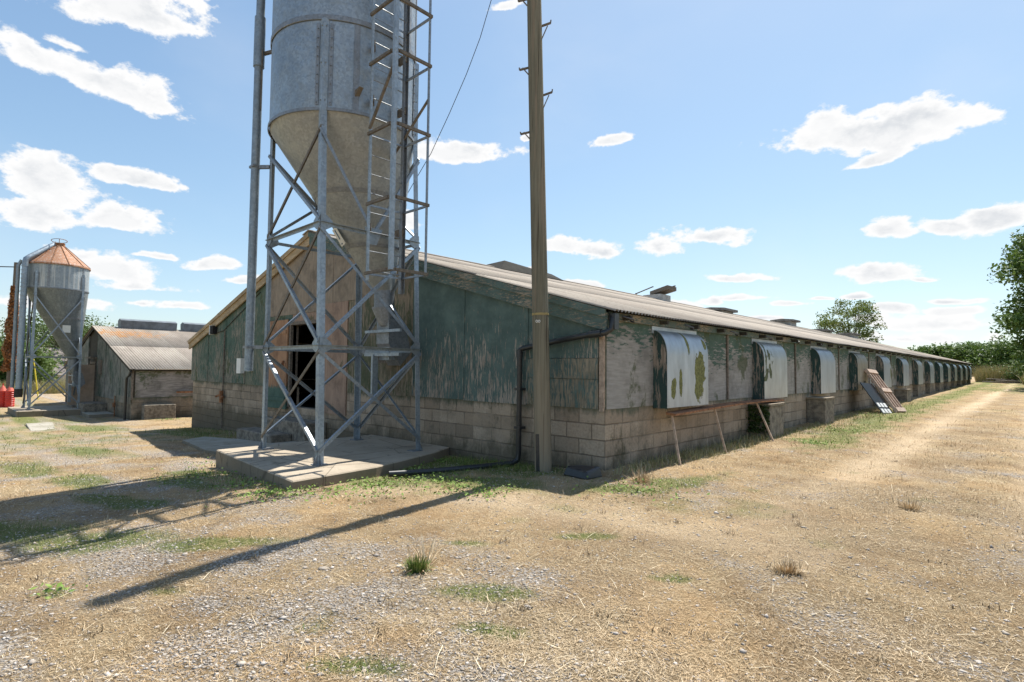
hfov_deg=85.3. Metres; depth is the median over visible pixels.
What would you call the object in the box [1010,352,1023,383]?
shrub
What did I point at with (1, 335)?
tree
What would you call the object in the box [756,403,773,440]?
wooden prop
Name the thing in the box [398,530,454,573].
seed stalks
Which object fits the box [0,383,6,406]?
feeder drum
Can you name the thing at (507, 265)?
roof ventilator
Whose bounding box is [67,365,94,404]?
door
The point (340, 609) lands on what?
gravel
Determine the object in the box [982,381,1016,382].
timber plank
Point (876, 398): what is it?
black board
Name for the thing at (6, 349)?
utility pole
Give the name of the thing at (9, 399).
feeder drum
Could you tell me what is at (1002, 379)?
timber plank
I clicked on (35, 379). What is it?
yellow post
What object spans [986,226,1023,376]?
tree
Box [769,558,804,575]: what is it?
dry tuft
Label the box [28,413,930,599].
weeds
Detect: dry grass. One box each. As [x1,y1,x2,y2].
[0,378,65,393]
[972,363,1021,382]
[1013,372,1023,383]
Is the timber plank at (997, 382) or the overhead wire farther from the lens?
the timber plank at (997, 382)
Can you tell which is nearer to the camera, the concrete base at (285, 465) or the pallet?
the concrete base at (285, 465)
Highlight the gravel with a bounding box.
[0,431,1023,681]
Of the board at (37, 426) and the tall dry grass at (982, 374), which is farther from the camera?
the tall dry grass at (982, 374)
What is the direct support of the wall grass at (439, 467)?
on the ground at (1002, 399)
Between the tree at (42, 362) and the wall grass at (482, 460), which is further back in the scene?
the tree at (42, 362)
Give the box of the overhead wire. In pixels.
[408,1,490,191]
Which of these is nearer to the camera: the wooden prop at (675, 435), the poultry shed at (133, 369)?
the wooden prop at (675, 435)
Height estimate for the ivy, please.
0.622 m
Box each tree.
[0,311,117,362]
[0,318,59,347]
[0,339,63,376]
[0,341,58,384]
[814,298,887,342]
[907,345,979,361]
[924,333,1019,375]
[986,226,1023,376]
[990,344,1020,365]
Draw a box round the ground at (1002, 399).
[0,369,1023,681]
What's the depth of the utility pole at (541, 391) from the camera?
8.01 m
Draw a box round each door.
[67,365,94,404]
[268,319,288,408]
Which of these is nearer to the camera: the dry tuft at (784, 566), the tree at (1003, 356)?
the dry tuft at (784, 566)
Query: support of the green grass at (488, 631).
on the ground at (1002, 399)
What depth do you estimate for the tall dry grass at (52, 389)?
42.06 m
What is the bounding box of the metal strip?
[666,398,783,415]
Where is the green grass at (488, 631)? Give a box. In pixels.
[0,385,1023,675]
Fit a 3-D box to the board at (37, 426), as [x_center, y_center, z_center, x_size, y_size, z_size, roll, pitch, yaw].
[-17.195,3.373,20.354,0.798,0.500,3.349,3,-4,-43]
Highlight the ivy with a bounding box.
[746,404,770,433]
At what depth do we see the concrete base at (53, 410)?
25.21 m
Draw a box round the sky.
[0,0,1023,356]
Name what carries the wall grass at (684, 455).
on the ground at (1002, 399)
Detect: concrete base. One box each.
[7,405,79,416]
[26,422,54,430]
[82,411,113,417]
[216,435,448,490]
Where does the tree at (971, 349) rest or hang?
on the ground at (1002, 399)
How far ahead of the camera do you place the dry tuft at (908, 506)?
5.83 m
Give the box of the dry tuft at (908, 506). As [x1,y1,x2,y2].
[891,494,932,511]
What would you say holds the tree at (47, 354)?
on the ground at (1002, 399)
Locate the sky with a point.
(768, 160)
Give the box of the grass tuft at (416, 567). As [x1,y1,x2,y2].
[399,552,434,574]
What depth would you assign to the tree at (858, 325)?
58.21 m
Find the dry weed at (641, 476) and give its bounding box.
[624,466,654,483]
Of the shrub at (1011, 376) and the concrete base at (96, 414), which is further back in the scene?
the shrub at (1011, 376)
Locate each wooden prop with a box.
[671,415,680,465]
[714,409,726,453]
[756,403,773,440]
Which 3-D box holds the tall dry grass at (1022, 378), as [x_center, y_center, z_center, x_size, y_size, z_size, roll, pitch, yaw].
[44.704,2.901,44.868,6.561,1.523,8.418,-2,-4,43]
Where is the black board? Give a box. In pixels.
[860,382,892,413]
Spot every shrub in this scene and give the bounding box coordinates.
[988,354,1023,382]
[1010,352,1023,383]
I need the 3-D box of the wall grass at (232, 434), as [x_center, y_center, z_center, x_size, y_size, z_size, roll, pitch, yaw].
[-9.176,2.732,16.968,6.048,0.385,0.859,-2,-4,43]
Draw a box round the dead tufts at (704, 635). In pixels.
[3,434,1023,666]
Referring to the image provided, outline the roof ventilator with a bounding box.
[487,260,563,280]
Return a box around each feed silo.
[10,238,90,409]
[243,0,432,465]
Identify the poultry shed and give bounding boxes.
[63,319,205,419]
[187,229,971,476]
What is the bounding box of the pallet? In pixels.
[864,369,906,412]
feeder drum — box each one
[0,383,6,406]
[4,386,14,407]
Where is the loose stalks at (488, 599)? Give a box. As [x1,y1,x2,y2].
[0,431,1023,681]
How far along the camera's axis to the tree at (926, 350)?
148.50 m
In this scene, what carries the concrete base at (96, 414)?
on the ground at (1002, 399)
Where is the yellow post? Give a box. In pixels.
[33,359,38,398]
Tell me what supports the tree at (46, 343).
on the ground at (1002, 399)
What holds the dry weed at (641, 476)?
on the ground at (1002, 399)
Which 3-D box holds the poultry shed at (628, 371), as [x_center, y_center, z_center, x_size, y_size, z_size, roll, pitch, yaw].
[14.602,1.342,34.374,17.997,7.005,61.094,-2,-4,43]
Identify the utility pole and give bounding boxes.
[0,262,19,388]
[518,0,552,471]
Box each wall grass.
[176,427,235,436]
[184,468,285,493]
[387,459,479,478]
[440,454,555,471]
[614,426,788,474]
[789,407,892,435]
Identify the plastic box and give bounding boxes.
[564,465,601,479]
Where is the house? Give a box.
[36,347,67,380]
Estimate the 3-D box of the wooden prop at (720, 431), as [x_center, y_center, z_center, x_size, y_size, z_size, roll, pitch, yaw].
[3.612,1.561,9.646,0.032,0.794,0.269,3,-3,-34]
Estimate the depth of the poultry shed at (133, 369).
25.54 m
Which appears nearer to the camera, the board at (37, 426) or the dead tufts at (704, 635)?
the dead tufts at (704, 635)
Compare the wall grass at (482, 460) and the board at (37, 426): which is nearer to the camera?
the wall grass at (482, 460)
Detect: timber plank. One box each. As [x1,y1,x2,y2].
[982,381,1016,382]
[986,378,1021,380]
[995,380,1021,381]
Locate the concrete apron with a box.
[182,437,295,453]
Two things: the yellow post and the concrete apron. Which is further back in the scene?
the yellow post
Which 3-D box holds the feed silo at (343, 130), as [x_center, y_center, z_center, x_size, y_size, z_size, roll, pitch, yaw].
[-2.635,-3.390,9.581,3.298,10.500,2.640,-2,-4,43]
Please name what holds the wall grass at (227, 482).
on the ground at (1002, 399)
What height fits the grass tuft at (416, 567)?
0.134 m

